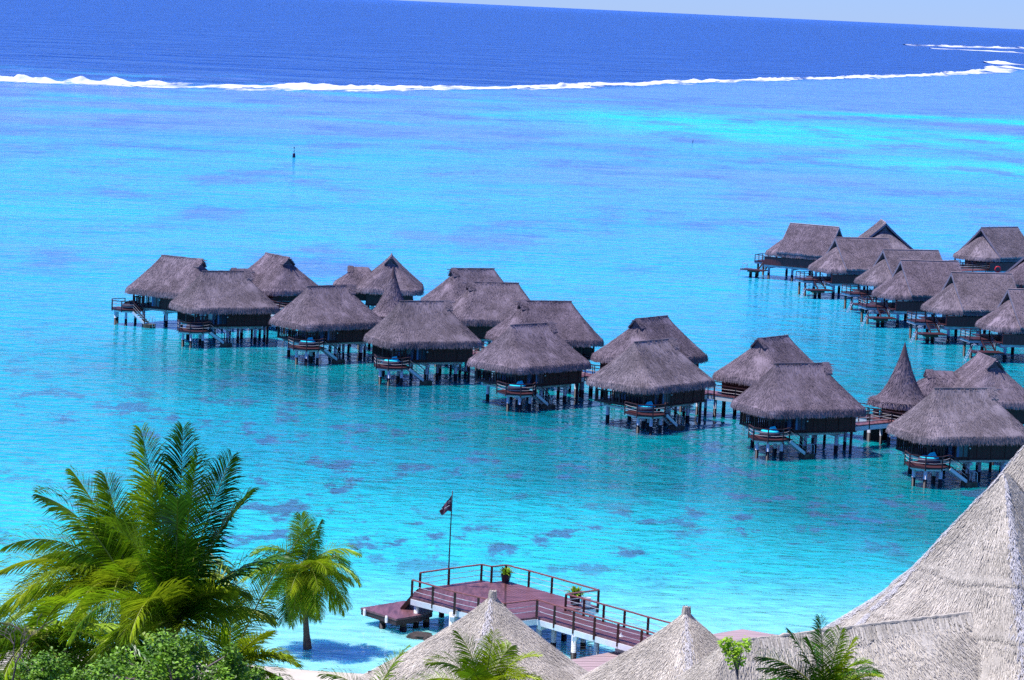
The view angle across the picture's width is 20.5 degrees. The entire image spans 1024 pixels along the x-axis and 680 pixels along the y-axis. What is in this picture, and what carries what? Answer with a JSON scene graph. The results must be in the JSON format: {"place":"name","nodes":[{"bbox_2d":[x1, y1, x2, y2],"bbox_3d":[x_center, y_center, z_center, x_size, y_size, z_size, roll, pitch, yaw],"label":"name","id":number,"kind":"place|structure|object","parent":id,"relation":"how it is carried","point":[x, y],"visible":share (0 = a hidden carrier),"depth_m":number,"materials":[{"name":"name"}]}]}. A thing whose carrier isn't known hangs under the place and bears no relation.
{"place":"outdoors","nodes":[
{"label":"outdoors","id":0,"kind":"place"},
{"bbox_2d":[0,651,362,679],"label":"beach","id":1,"kind":"structure","parent":0,"point":[297,674],"depth_m":159.12,"materials":[{"name":"white sand"}]},
{"bbox_2d":[0,617,52,679],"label":"bare branch","id":2,"kind":"object","parent":1,"relation":"on","point":[24,634],"visible":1,"depth_m":71.56,"materials":[{"name":"grey plant"}]},
{"bbox_2d":[0,646,73,679],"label":"leafy shrub","id":3,"kind":"object","parent":1,"relation":"on","point":[47,668],"visible":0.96,"depth_m":71.56,"materials":[{"name":"green plant"}]},
{"bbox_2d":[0,580,166,679],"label":"coconut palm","id":4,"kind":"object","parent":1,"relation":"on","point":[37,642],"visible":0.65,"depth_m":78.75,"materials":[{"name":"green plant"}]},
{"bbox_2d":[57,654,136,679],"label":"leafy shrub","id":5,"kind":"object","parent":1,"relation":"on","point":[77,676],"visible":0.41,"depth_m":67.32,"materials":[{"name":"green plant"}]},
{"bbox_2d":[0,464,238,662],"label":"coconut palm","id":6,"kind":"object","parent":1,"relation":"on","point":[107,564],"visible":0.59,"depth_m":82.58,"materials":[{"name":"green plant"}]},
{"bbox_2d":[41,579,222,678],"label":"coconut palm","id":7,"kind":"object","parent":1,"relation":"on","point":[90,625],"visible":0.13,"depth_m":80.13,"materials":[{"name":"green plant"}]},
{"bbox_2d":[84,627,251,679],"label":"leafy shrub","id":8,"kind":"object","parent":1,"relation":"on","point":[173,653],"visible":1,"depth_m":65.31,"materials":[{"name":"green plant"}]},
{"bbox_2d":[58,421,294,677],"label":"coconut palm","id":9,"kind":"object","parent":1,"relation":"on","point":[181,582],"visible":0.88,"depth_m":76.78,"materials":[{"name":"green plant"}]},
{"bbox_2d":[144,521,314,679],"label":"coconut palm","id":10,"kind":"object","parent":1,"relation":"on","point":[251,653],"visible":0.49,"depth_m":81.56,"materials":[{"name":"green plant"}]},
{"bbox_2d":[218,665,282,679],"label":"leafy shrub","id":11,"kind":"object","parent":1,"relation":"on","point":[258,674],"visible":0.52,"depth_m":73.72,"materials":[{"name":"green plant"}]},
{"bbox_2d":[317,645,423,679],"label":"young palm","id":12,"kind":"object","parent":1,"relation":"on","point":[401,653],"visible":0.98,"depth_m":97.23,"materials":[{"name":"green plant"}]},
{"bbox_2d":[354,589,588,679],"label":"thatched roof","id":13,"kind":"structure","parent":1,"relation":"on","point":[492,612],"depth_m":151.68,"materials":[{"name":"beige plant"}]},
{"bbox_2d":[413,627,547,679],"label":"young palm","id":14,"kind":"object","parent":1,"relation":"on","point":[475,669],"visible":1,"depth_m":93.75,"materials":[{"name":"green plant"}]},
{"bbox_2d":[573,605,723,679],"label":"thatched roof","id":15,"kind":"structure","parent":1,"relation":"on","point":[685,640],"depth_m":144.54,"materials":[{"name":"beige plant"}]},
{"bbox_2d":[567,629,774,670],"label":"beach deck","id":16,"kind":"structure","parent":1,"relation":"on","point":[588,663],"depth_m":163.56,"materials":[{"name":"pink wood"}]},
{"bbox_2d":[615,633,624,652],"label":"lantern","id":17,"kind":"object","parent":16,"relation":"on","point":[618,650],"visible":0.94,"depth_m":163.95,"materials":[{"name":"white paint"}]},
{"bbox_2d":[717,635,751,679],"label":"sapling","id":18,"kind":"object","parent":1,"relation":"on","point":[736,660],"visible":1,"depth_m":89.66,"materials":[{"name":"green plant"}]},
{"bbox_2d":[752,613,883,679],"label":"young palm","id":19,"kind":"object","parent":1,"relation":"on","point":[839,670],"visible":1,"depth_m":93.72,"materials":[{"name":"green plant"}]},
{"bbox_2d":[673,611,981,679],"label":"thatched roof","id":20,"kind":"structure","parent":1,"relation":"on","point":[939,647],"depth_m":121.40,"materials":[{"name":"grey wicker"}]},
{"bbox_2d":[822,446,1023,628],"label":"thatched roof","id":21,"kind":"structure","parent":1,"relation":"on","point":[1014,467],"depth_m":142.39,"materials":[{"name":"grey wicker"}]},
{"bbox_2d":[855,473,1023,679],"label":"thatched roof","id":22,"kind":"structure","parent":1,"relation":"on","point":[971,559],"depth_m":124.78,"materials":[{"name":"white wicker"}]},
{"bbox_2d":[0,0,1023,673],"bbox_3d":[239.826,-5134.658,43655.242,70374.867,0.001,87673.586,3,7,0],"label":"lagoon","id":23,"kind":"structure","parent":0,"point":[610,212],"depth_m":438.66,"materials":[{"name":"liquid"}]},
{"bbox_2d":[111,255,207,327],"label":"thatched bungalow","id":24,"kind":"object","parent":23,"relation":"on","point":[162,281],"visible":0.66,"depth_m":318.90,"materials":[{"name":"wicker"}]},
{"bbox_2d":[122,300,137,308],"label":"daybed","id":25,"kind":"object","parent":24,"relation":"on","point":[124,306],"visible":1,"depth_m":319.62,"materials":[{"name":"fabric"}]},
{"bbox_2d":[153,297,159,306],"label":"glass door","id":26,"kind":"structure","parent":24,"relation":"in","point":[158,298],"depth_m":318.97,"materials":[{"name":"blue glass"}]},
{"bbox_2d":[168,270,279,347],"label":"thatched bungalow","id":27,"kind":"object","parent":23,"relation":"on","point":[227,301],"visible":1,"depth_m":305.80,"materials":[{"name":"grey wood"}]},
{"bbox_2d":[186,321,202,329],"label":"daybed","id":28,"kind":"object","parent":27,"relation":"on","point":[196,325],"visible":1,"depth_m":302.94,"materials":[{"name":"fabric"}]},
{"bbox_2d":[200,313,218,324],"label":"glass door","id":29,"kind":"structure","parent":27,"relation":"in","point":[211,317],"depth_m":306.15,"materials":[{"name":"blue glass"}]},
{"bbox_2d":[217,313,226,323],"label":"glass door","id":30,"kind":"structure","parent":27,"relation":"in","point":[220,315],"depth_m":305.18,"materials":[{"name":"blue glass"}]},
{"bbox_2d":[228,252,316,305],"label":"thatched bungalow","id":31,"kind":"object","parent":23,"relation":"on","point":[275,277],"visible":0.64,"depth_m":327.71,"materials":[{"name":"grey wood"}]},
{"bbox_2d":[240,511,361,649],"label":"coconut palm","id":32,"kind":"object","parent":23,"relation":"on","point":[305,596],"visible":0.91,"depth_m":164.32,"materials":[{"name":"green plant"}]},
{"bbox_2d":[269,284,381,365],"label":"thatched bungalow","id":33,"kind":"object","parent":23,"relation":"on","point":[335,316],"visible":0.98,"depth_m":295.98,"materials":[{"name":"grey wood"}]},
{"bbox_2d":[299,337,316,346],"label":"daybed","id":34,"kind":"object","parent":33,"relation":"on","point":[312,342],"visible":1,"depth_m":292.78,"materials":[{"name":"fabric"}]},
{"bbox_2d":[299,330,328,340],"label":"glass door","id":35,"kind":"structure","parent":33,"relation":"in","point":[321,333],"depth_m":296.23,"materials":[{"name":"blue glass"}]},
{"bbox_2d":[327,330,335,339],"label":"glass door","id":36,"kind":"structure","parent":33,"relation":"in","point":[334,331],"depth_m":295.58,"materials":[{"name":"blue glass"}]},
{"bbox_2d":[333,253,424,309],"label":"thatched bungalow","id":37,"kind":"object","parent":23,"relation":"on","point":[369,284],"visible":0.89,"depth_m":334.01,"materials":[{"name":"wicker"}]},
{"bbox_2d":[372,266,403,349],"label":"needle roof hut","id":38,"kind":"object","parent":23,"relation":"on","point":[390,299],"visible":0.45,"depth_m":308.10,"materials":[{"name":"grey wood"}]},
{"bbox_2d":[406,631,431,639],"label":"rock","id":39,"kind":"object","parent":23,"relation":"in","point":[419,635],"visible":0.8,"depth_m":169.52,"materials":[{"name":"grey stone"}]},
{"bbox_2d":[363,300,482,385],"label":"thatched bungalow","id":40,"kind":"object","parent":23,"relation":"on","point":[427,333],"visible":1,"depth_m":283.16,"materials":[{"name":"grey plant"}]},
{"bbox_2d":[383,356,400,366],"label":"daybed","id":41,"kind":"object","parent":40,"relation":"on","point":[385,362],"visible":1,"depth_m":280.36,"materials":[{"name":"fabric"}]},
{"bbox_2d":[396,348,418,359],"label":"glass door","id":42,"kind":"structure","parent":40,"relation":"in","point":[410,353],"depth_m":283.70,"materials":[{"name":"blue glass"}]},
{"bbox_2d":[416,348,425,359],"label":"glass door","id":43,"kind":"structure","parent":40,"relation":"in","point":[420,356],"depth_m":282.56,"materials":[{"name":"blue glass"}]},
{"bbox_2d":[420,268,503,301],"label":"thatched bungalow","id":44,"kind":"object","parent":23,"relation":"on","point":[452,287],"visible":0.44,"depth_m":321.59,"materials":[{"name":"grey wood"}]},
{"bbox_2d":[452,281,529,350],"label":"thatched bungalow","id":45,"kind":"object","parent":23,"relation":"on","point":[480,310],"visible":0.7,"depth_m":305.32,"materials":[{"name":"grey wood"}]},
{"bbox_2d":[0,66,1023,91],"bbox_3d":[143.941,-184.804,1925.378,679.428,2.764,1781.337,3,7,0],"label":"surf","id":46,"kind":"structure","parent":23,"relation":"on","point":[116,81],"depth_m":1207.95,"materials":[{"name":"white liquid"}]},
{"bbox_2d":[360,564,670,659],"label":"jetty","id":47,"kind":"object","parent":23,"relation":"on","point":[528,605],"visible":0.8,"depth_m":170.83,"materials":[{"name":"brown wood"}]},
{"bbox_2d":[439,491,452,567],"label":"flagpole","id":48,"kind":"object","parent":47,"relation":"on","point":[446,507],"visible":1,"depth_m":175.79,"materials":[{"name":"metal"}]},
{"bbox_2d":[498,567,512,582],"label":"potted plant","id":49,"kind":"object","parent":47,"relation":"on","point":[506,575],"visible":1,"depth_m":177.51,"materials":[{"name":"green plant"}]},
{"bbox_2d":[564,586,585,605],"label":"potted plant","id":50,"kind":"object","parent":47,"relation":"on","point":[573,589],"visible":0.69,"depth_m":171.87,"materials":[{"name":"green plant"}]},
{"bbox_2d":[581,597,590,606],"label":"white box","id":51,"kind":"object","parent":47,"relation":"on","point":[589,604],"visible":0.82,"depth_m":171.56,"materials":[{"name":"paint"}]},
{"bbox_2d":[467,322,591,411],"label":"thatched bungalow","id":52,"kind":"object","parent":23,"relation":"on","point":[541,358],"visible":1,"depth_m":269.73,"materials":[{"name":"grey plant"}]},
{"bbox_2d":[497,372,536,383],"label":"glass door","id":53,"kind":"structure","parent":52,"relation":"in","point":[529,377],"depth_m":270.44,"materials":[{"name":"blue glass"}]},
{"bbox_2d":[508,381,526,391],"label":"daybed","id":54,"kind":"object","parent":52,"relation":"on","point":[510,386],"visible":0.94,"depth_m":266.44,"materials":[{"name":"fabric"}]},
{"bbox_2d":[535,373,543,383],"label":"glass door","id":55,"kind":"structure","parent":52,"relation":"in","point":[539,381],"depth_m":269.52,"materials":[{"name":"blue glass"}]},
{"bbox_2d":[485,300,603,371],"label":"thatched bungalow","id":56,"kind":"object","parent":23,"relation":"on","point":[578,333],"visible":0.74,"depth_m":291.18,"materials":[{"name":"grey plant"}]},
{"bbox_2d":[258,297,1000,473],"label":"boardwalk","id":57,"kind":"structure","parent":23,"relation":"on","point":[869,422],"depth_m":267.91,"materials":[{"name":"brown wood"}]},
{"bbox_2d":[590,315,708,396],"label":"thatched bungalow","id":58,"kind":"object","parent":23,"relation":"on","point":[653,328],"visible":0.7,"depth_m":278.29,"materials":[{"name":"grey plant"}]},
{"bbox_2d":[586,337,716,434],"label":"thatched bungalow","id":59,"kind":"object","parent":23,"relation":"on","point":[666,375],"visible":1,"depth_m":259.58,"materials":[{"name":"grey plant"}]},
{"bbox_2d":[615,390,663,404],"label":"glass door","id":60,"kind":"structure","parent":59,"relation":"in","point":[657,395],"depth_m":260.84,"materials":[{"name":"blue glass"}]},
{"bbox_2d":[638,401,655,412],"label":"daybed","id":61,"kind":"object","parent":59,"relation":"on","point":[641,407],"visible":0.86,"depth_m":256.49,"materials":[{"name":"fabric"}]},
{"bbox_2d":[662,393,669,402],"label":"glass door","id":62,"kind":"structure","parent":59,"relation":"in","point":[668,395],"depth_m":259.76,"materials":[{"name":"blue glass"}]},
{"bbox_2d":[711,335,813,415],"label":"thatched bungalow","id":63,"kind":"object","parent":23,"relation":"on","point":[756,361],"visible":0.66,"depth_m":268.17,"materials":[{"name":"grey plant"}]},
{"bbox_2d":[737,223,842,280],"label":"thatched bungalow","id":64,"kind":"object","parent":23,"relation":"on","point":[799,246],"visible":0.77,"depth_m":410.63,"materials":[{"name":"grey wood"}]},
{"bbox_2d":[730,362,867,459],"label":"thatched bungalow","id":65,"kind":"object","parent":23,"relation":"on","point":[805,400],"visible":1,"depth_m":247.40,"materials":[{"name":"grey plant"}]},
{"bbox_2d":[759,426,779,438],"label":"daybed","id":66,"kind":"object","parent":65,"relation":"on","point":[772,433],"visible":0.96,"depth_m":244.52,"materials":[{"name":"fabric"}]},
{"bbox_2d":[766,417,797,430],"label":"glass door","id":67,"kind":"structure","parent":65,"relation":"in","point":[788,422],"depth_m":247.51,"materials":[{"name":"blue glass"}]},
{"bbox_2d":[795,417,805,429],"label":"glass door","id":68,"kind":"structure","parent":65,"relation":"in","point":[803,419],"depth_m":246.84,"materials":[{"name":"blue glass"}]},
{"bbox_2d":[795,237,891,298],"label":"thatched bungalow","id":69,"kind":"object","parent":23,"relation":"on","point":[844,260],"visible":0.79,"depth_m":389.48,"materials":[{"name":"grey plant"}]},
{"bbox_2d":[863,428,885,440],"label":"concrete pier","id":70,"kind":"structure","parent":23,"relation":"in","point":[875,433],"depth_m":258.31,"materials":[{"name":"black concrete"}]},
{"bbox_2d":[859,219,912,248],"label":"thatched bungalow","id":71,"kind":"object","parent":23,"relation":"on","point":[881,228],"visible":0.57,"depth_m":423.48,"materials":[{"name":"plant"}]},
{"bbox_2d":[841,249,941,312],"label":"thatched bungalow","id":72,"kind":"object","parent":23,"relation":"on","point":[881,270],"visible":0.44,"depth_m":374.32,"materials":[{"name":"grey plant"}]},
{"bbox_2d":[866,343,924,440],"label":"needle roof hut","id":73,"kind":"object","parent":23,"relation":"on","point":[900,391],"visible":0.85,"depth_m":257.57,"materials":[{"name":"grey wood"}]},
{"bbox_2d":[858,259,961,327],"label":"thatched bungalow","id":74,"kind":"object","parent":23,"relation":"on","point":[911,285],"visible":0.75,"depth_m":356.68,"materials":[{"name":"wicker"}]},
{"bbox_2d":[886,387,1023,487],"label":"thatched bungalow","id":75,"kind":"object","parent":23,"relation":"on","point":[966,427],"visible":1,"depth_m":236.41,"materials":[{"name":"grey plant"}]},
{"bbox_2d":[918,452,939,464],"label":"daybed","id":76,"kind":"object","parent":75,"relation":"on","point":[929,462],"visible":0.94,"depth_m":234.02,"materials":[{"name":"fabric"}]},
{"bbox_2d":[925,444,958,457],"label":"glass door","id":77,"kind":"structure","parent":75,"relation":"in","point":[949,450],"depth_m":236.69,"materials":[{"name":"blue glass"}]},
{"bbox_2d":[956,444,968,456],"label":"glass door","id":78,"kind":"structure","parent":75,"relation":"in","point":[966,448],"depth_m":235.94,"materials":[{"name":"blue glass"}]},
{"bbox_2d":[906,271,1016,343],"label":"thatched bungalow","id":79,"kind":"object","parent":23,"relation":"on","point":[959,300],"visible":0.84,"depth_m":340.97,"materials":[{"name":"wicker"}]},
{"bbox_2d":[903,44,1023,48],"bbox_3d":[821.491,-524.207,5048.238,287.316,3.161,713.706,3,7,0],"label":"surf","id":80,"kind":"structure","parent":23,"relation":"on","point":[967,46],"depth_m":5047.13,"materials":[{"name":"white liquid"}]},
{"bbox_2d":[916,352,1023,423],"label":"thatched bungalow","id":81,"kind":"object","parent":23,"relation":"on","point":[978,369],"visible":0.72,"depth_m":259.99,"materials":[{"name":"grey plant"}]},
{"bbox_2d":[932,48,1017,52],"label":"surf","id":82,"kind":"structure","parent":23,"relation":"on","point":[982,50],"depth_m":4427.56,"materials":[{"name":"white liquid"}]},
{"bbox_2d":[960,262,990,271],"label":"boardwalk","id":83,"kind":"structure","parent":23,"relation":"on","point":[971,270],"depth_m":416.67,"materials":[{"name":"brown wood"}]},
{"bbox_2d":[948,226,1023,272],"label":"thatched bungalow","id":84,"kind":"object","parent":23,"relation":"on","point":[1002,248],"visible":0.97,"depth_m":420.91,"materials":[{"name":"grey wood"}]},
{"bbox_2d":[966,260,995,267],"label":"railing","id":85,"kind":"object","parent":84,"relation":"in","point":[971,262],"depth_m":422.67,"materials":[{"name":"brown wood"}]},
{"bbox_2d":[959,288,1023,361],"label":"thatched bungalow","id":86,"kind":"object","parent":23,"relation":"on","point":[1004,319],"visible":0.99,"depth_m":324.84,"materials":[{"name":"wicker"}]},
{"bbox_2d":[983,60,1020,64],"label":"surf","id":87,"kind":"structure","parent":23,"relation":"on","point":[998,62],"depth_m":2996.64,"materials":[{"name":"white liquid"}]},
{"bbox_2d":[1005,257,1023,288],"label":"thatched bungalow","id":88,"kind":"object","parent":23,"relation":"on","point":[1016,270],"visible":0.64,"depth_m":385.85,"materials":[{"name":"grey plant"}]},
{"bbox_2d":[403,0,1023,28],"label":"sky","id":89,"kind":"structure","parent":0,"point":[1005,14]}
]}

